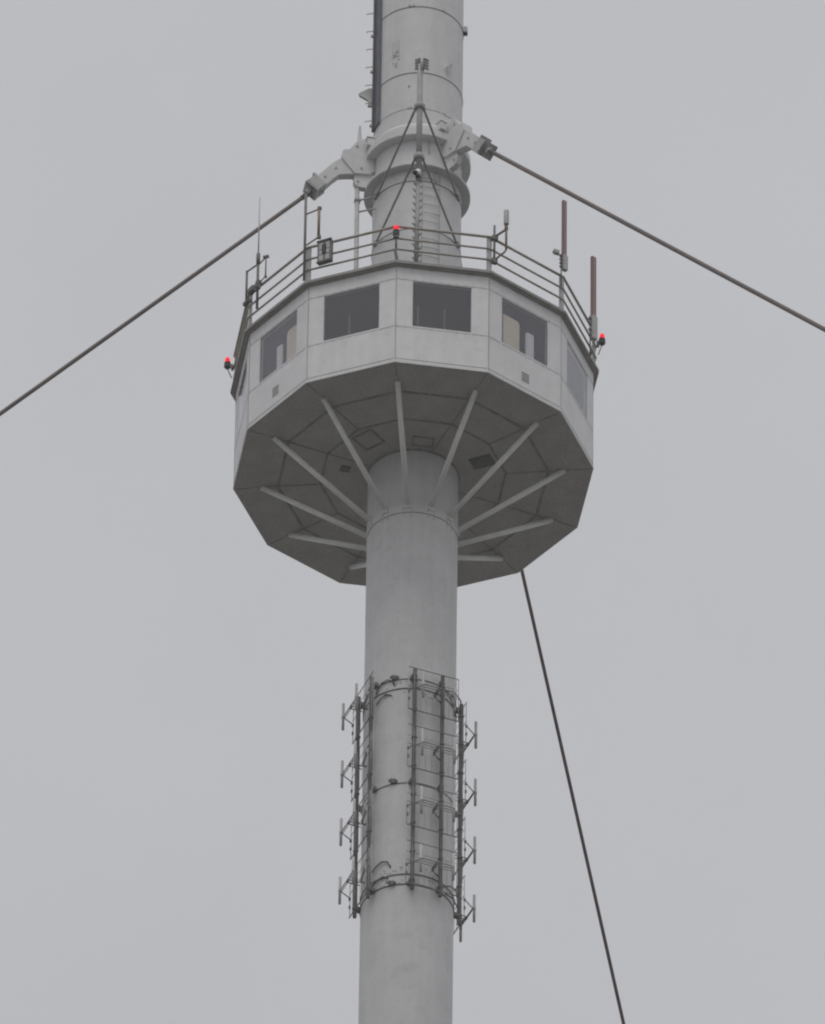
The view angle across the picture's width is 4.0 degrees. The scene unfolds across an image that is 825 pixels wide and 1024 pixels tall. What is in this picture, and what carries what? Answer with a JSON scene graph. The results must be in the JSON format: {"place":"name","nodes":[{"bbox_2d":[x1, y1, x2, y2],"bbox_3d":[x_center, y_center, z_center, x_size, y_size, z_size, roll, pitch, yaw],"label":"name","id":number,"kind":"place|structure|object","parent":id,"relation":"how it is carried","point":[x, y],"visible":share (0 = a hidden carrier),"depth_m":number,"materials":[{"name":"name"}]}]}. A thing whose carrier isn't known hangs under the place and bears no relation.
{"place":"outdoors","nodes":[
{"label":"outdoors","id":0,"kind":"place"},
{"bbox_2d":[0,0,824,1023],"label":"sky","id":1,"kind":"structure","parent":0,"point":[175,683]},
{"label":"ground","id":2,"kind":"structure","parent":0,"visible":0},
{"bbox_2d":[303,0,497,1023],"bbox_3d":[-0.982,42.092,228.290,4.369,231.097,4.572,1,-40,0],"label":"guyed mast","id":3,"kind":"object","parent":2,"relation":"on","point":[406,958],"visible":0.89,"depth_m":260.72,"materials":[{"name":"paint"}]},
{"bbox_2d":[0,190,312,415],"bbox_3d":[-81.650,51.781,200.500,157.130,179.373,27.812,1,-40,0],"label":"guy cable","id":4,"kind":"object","parent":3,"relation":"attached to","point":[146,308],"visible":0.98,"depth_m":265.42,"materials":[{"name":"metal"}]},
{"bbox_2d":[352,676,395,918],"bbox_3d":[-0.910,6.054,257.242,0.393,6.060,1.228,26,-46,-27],"label":"antenna rack","id":5,"kind":"object","parent":3,"relation":"attached to","point":[371,890],"visible":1,"depth_m":257.18,"materials":[{"name":"metal"}]},
{"bbox_2d":[338,844,371,917],"bbox_3d":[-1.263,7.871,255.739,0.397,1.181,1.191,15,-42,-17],"label":"dipole panel","id":6,"kind":"object","parent":5,"relation":"attached to","point":[353,872],"visible":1,"depth_m":255.72,"materials":[{"name":"metal"}]},
{"bbox_2d":[339,786,372,859],"bbox_3d":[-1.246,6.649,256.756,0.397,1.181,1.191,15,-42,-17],"label":"dipole panel","id":7,"kind":"object","parent":5,"relation":"attached to","point":[354,815],"visible":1,"depth_m":256.74,"materials":[{"name":"metal"}]},
{"bbox_2d":[340,728,372,801],"bbox_3d":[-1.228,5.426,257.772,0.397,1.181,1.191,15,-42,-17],"label":"dipole panel","id":8,"kind":"object","parent":5,"relation":"attached to","point":[355,760],"visible":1,"depth_m":257.75,"materials":[{"name":"metal"}]},
{"bbox_2d":[342,671,373,743],"bbox_3d":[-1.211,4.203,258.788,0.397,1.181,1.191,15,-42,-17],"label":"dipole panel","id":9,"kind":"object","parent":5,"relation":"attached to","point":[356,700],"visible":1,"depth_m":258.75,"materials":[{"name":"metal"}]},
{"bbox_2d":[230,225,598,586],"bbox_3d":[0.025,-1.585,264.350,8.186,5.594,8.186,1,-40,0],"label":"observation cabin","id":10,"kind":"object","parent":3,"relation":"attached to","point":[394,356],"visible":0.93,"depth_m":262.83,"materials":[{"name":"paint"}]},
{"bbox_2d":[224,357,233,377],"bbox_3d":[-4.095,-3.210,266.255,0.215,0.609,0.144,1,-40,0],"label":"obstruction lamp","id":11,"kind":"object","parent":10,"relation":"attached to","point":[227,364],"visible":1,"depth_m":266.25,"materials":[{"name":"paint"}]},
{"bbox_2d":[237,361,246,437],"bbox_3d":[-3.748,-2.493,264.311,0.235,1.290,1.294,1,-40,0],"label":"window","id":12,"kind":"structure","parent":10,"relation":"in","point":[242,393],"depth_m":264.31,"materials":[{"name":"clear glass"}]},
{"bbox_2d":[247,197,261,308],"bbox_3d":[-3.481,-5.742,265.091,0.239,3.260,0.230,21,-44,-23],"label":"whip antenna","id":13,"kind":"object","parent":10,"relation":"attached to","point":[253,289],"visible":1,"depth_m":264.47,"materials":[{"name":"metal"}]},
{"bbox_2d":[243,255,268,306],"bbox_3d":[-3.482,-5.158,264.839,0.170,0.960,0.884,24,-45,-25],"label":"loop antenna","id":14,"kind":"object","parent":13,"relation":"attached to","point":[248,300],"visible":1,"depth_m":264.84,"materials":[{"name":"metal"}]},
{"bbox_2d":[260,310,296,381],"bbox_3d":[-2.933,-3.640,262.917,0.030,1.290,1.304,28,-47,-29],"label":"window","id":15,"kind":"structure","parent":10,"relation":"in","point":[296,310],"depth_m":263.28,"materials":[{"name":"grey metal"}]},
{"bbox_2d":[277,344,283,368],"bbox_3d":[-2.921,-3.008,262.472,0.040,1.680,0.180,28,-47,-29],"label":"white board","id":16,"kind":"object","parent":10,"relation":"in","point":[280,355],"visible":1,"depth_m":262.79,"materials":[{"name":"white"}]},
{"bbox_2d":[286,324,296,360],"bbox_3d":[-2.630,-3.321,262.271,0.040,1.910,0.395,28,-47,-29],"label":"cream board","id":17,"kind":"object","parent":10,"relation":"in","point":[291,340],"visible":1,"depth_m":262.62,"materials":[{"name":"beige"}]},
{"bbox_2d":[303,193,321,280],"bbox_3d":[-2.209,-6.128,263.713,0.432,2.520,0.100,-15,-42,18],"label":"tube antenna","id":18,"kind":"object","parent":10,"relation":"attached to","point":[319,209],"visible":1,"depth_m":263.78,"materials":[{"name":"metal"}]},
{"bbox_2d":[316,237,332,265],"bbox_3d":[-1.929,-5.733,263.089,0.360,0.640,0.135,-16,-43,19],"label":"floodlight","id":19,"kind":"object","parent":10,"relation":"attached to","point":[325,252],"visible":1,"depth_m":263.03,"materials":[{"name":"metal"}]},
{"bbox_2d":[324,284,379,340],"bbox_3d":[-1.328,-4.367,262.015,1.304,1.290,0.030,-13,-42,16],"label":"window","id":20,"kind":"structure","parent":10,"relation":"in","point":[376,284],"depth_m":262.38,"materials":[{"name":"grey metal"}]},
{"bbox_2d":[393,225,399,247],"bbox_3d":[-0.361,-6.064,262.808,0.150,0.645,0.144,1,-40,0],"label":"obstruction lamp","id":21,"kind":"object","parent":10,"relation":"attached to","point":[396,233],"visible":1,"depth_m":262.80,"materials":[{"name":"paint"}]},
{"bbox_2d":[373,56,460,261],"bbox_3d":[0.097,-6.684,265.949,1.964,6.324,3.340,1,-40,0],"label":"roof pole","id":22,"kind":"object","parent":10,"relation":"on","point":[419,156],"visible":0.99,"depth_m":265.82,"materials":[{"name":"metal"}]},
{"bbox_2d":[413,169,420,177],"bbox_3d":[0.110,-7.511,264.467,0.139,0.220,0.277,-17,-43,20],"label":"security camera","id":23,"kind":"object","parent":22,"relation":"attached to","point":[417,172],"visible":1,"depth_m":264.40,"materials":[{"name":"white plastic"}]},
{"bbox_2d":[412,282,470,331],"bbox_3d":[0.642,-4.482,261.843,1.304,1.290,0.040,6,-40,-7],"label":"window","id":24,"kind":"structure","parent":10,"relation":"in","point":[413,282],"depth_m":262.19,"materials":[{"name":"grey glass"}]},
{"bbox_2d":[491,209,508,264],"bbox_3d":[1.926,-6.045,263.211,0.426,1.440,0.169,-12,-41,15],"label":"stick antenna","id":25,"kind":"object","parent":10,"relation":"attached to","point":[494,239],"visible":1,"depth_m":263.21,"materials":[{"name":"metal"}]},
{"bbox_2d":[502,314,519,350],"bbox_3d":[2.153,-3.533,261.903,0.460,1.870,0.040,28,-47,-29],"label":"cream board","id":26,"kind":"object","parent":10,"relation":"in","point":[510,331],"visible":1,"depth_m":262.22,"materials":[{"name":"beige"}]},
{"bbox_2d":[502,298,546,365],"bbox_3d":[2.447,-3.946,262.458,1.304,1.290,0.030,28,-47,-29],"label":"window","id":27,"kind":"structure","parent":10,"relation":"in","point":[502,298],"depth_m":262.83,"materials":[{"name":"grey glass"}]},
{"bbox_2d":[525,332,533,358],"bbox_3d":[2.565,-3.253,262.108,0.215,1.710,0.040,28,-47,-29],"label":"white board","id":28,"kind":"object","parent":10,"relation":"in","point":[529,344],"visible":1,"depth_m":262.42,"materials":[{"name":"white"}]},
{"bbox_2d":[559,200,567,286],"bbox_3d":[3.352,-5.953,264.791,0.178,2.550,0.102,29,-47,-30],"label":"panel antenna","id":29,"kind":"object","parent":10,"relation":"attached to","point":[563,259],"visible":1,"depth_m":264.78,"materials":[{"name":"metal"}]},
{"bbox_2d":[552,248,559,255],"bbox_3d":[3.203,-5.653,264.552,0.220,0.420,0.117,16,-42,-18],"label":"sensor","id":30,"kind":"object","parent":29,"relation":"attached to","point":[555,251],"visible":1,"depth_m":264.59,"materials":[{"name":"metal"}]},
{"bbox_2d":[567,342,586,418],"bbox_3d":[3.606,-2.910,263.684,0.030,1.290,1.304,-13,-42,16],"label":"window","id":31,"kind":"structure","parent":10,"relation":"in","point":[567,342],"depth_m":264.11,"materials":[{"name":"grey glass"}]},
{"bbox_2d":[588,256,597,354],"bbox_3d":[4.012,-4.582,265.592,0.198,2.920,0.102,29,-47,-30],"label":"panel antenna","id":32,"kind":"object","parent":10,"relation":"attached to","point":[593,328],"visible":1,"depth_m":265.57,"materials":[{"name":"metal"}]},
{"bbox_2d":[596,333,604,354],"bbox_3d":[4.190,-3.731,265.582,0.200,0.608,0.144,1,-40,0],"label":"obstruction lamp","id":33,"kind":"object","parent":10,"relation":"attached to","point":[601,342],"visible":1,"depth_m":265.58,"materials":[{"name":"paint"}]},
{"bbox_2d":[407,668,461,907],"bbox_3d":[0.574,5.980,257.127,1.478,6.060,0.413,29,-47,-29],"label":"antenna rack","id":34,"kind":"object","parent":3,"relation":"attached to","point":[439,887],"visible":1,"depth_m":256.83,"materials":[{"name":"metal"}]},
{"bbox_2d":[405,839,456,895],"bbox_3d":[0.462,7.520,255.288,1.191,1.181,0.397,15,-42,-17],"label":"dipole panel","id":35,"kind":"object","parent":34,"relation":"attached to","point":[420,857],"visible":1,"depth_m":255.25,"materials":[{"name":"metal"}]},
{"bbox_2d":[406,781,457,837],"bbox_3d":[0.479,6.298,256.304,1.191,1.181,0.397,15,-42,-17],"label":"dipole panel","id":36,"kind":"object","parent":34,"relation":"attached to","point":[453,807],"visible":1,"depth_m":256.20,"materials":[{"name":"metal"}]},
{"bbox_2d":[407,723,457,779],"bbox_3d":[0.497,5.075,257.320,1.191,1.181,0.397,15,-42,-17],"label":"dipole panel","id":37,"kind":"object","parent":34,"relation":"attached to","point":[437,747],"visible":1,"depth_m":257.20,"materials":[{"name":"metal"}]},
{"bbox_2d":[408,666,458,721],"bbox_3d":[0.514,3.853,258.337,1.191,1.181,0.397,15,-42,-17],"label":"dipole panel","id":38,"kind":"object","parent":34,"relation":"attached to","point":[438,688],"visible":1,"depth_m":258.27,"materials":[{"name":"metal"}]},
{"bbox_2d":[454,704,463,925],"bbox_3d":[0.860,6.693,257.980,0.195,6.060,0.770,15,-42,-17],"label":"antenna rack","id":39,"kind":"object","parent":3,"relation":"attached to","point":[457,915],"visible":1,"depth_m":257.66,"materials":[{"name":"metal"}]},
{"bbox_2d":[453,875,475,941],"bbox_3d":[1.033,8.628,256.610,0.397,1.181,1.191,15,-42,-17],"label":"dipole panel","id":40,"kind":"object","parent":39,"relation":"attached to","point":[467,916],"visible":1,"depth_m":256.36,"materials":[{"name":"metal"}]},
{"bbox_2d":[454,817,475,883],"bbox_3d":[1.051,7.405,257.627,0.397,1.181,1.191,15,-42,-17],"label":"dipole panel","id":41,"kind":"object","parent":39,"relation":"attached to","point":[473,851],"visible":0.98,"depth_m":257.42,"materials":[{"name":"metal"}]},
{"bbox_2d":[455,759,476,820],"bbox_3d":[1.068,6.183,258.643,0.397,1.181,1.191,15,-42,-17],"label":"dipole panel","id":42,"kind":"object","parent":39,"relation":"attached to","point":[474,793],"visible":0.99,"depth_m":258.44,"materials":[{"name":"metal"}]},
{"bbox_2d":[456,702,476,767],"bbox_3d":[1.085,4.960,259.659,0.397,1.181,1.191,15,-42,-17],"label":"dipole panel","id":43,"kind":"object","parent":39,"relation":"attached to","point":[474,736],"visible":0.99,"depth_m":259.38,"materials":[{"name":"metal"}]},
{"bbox_2d":[520,570,624,1023],"bbox_3d":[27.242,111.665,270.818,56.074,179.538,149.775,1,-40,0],"label":"guy cable","id":44,"kind":"object","parent":3,"relation":"attached to","point":[572,796],"visible":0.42,"depth_m":270.61,"materials":[{"name":"metal"}]},
{"bbox_2d":[488,147,824,331],"bbox_3d":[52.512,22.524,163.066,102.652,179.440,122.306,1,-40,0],"label":"guy cable","id":45,"kind":"object","parent":3,"relation":"attached to","point":[662,242],"visible":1,"depth_m":259.74,"materials":[{"name":"metal"}]}
]}

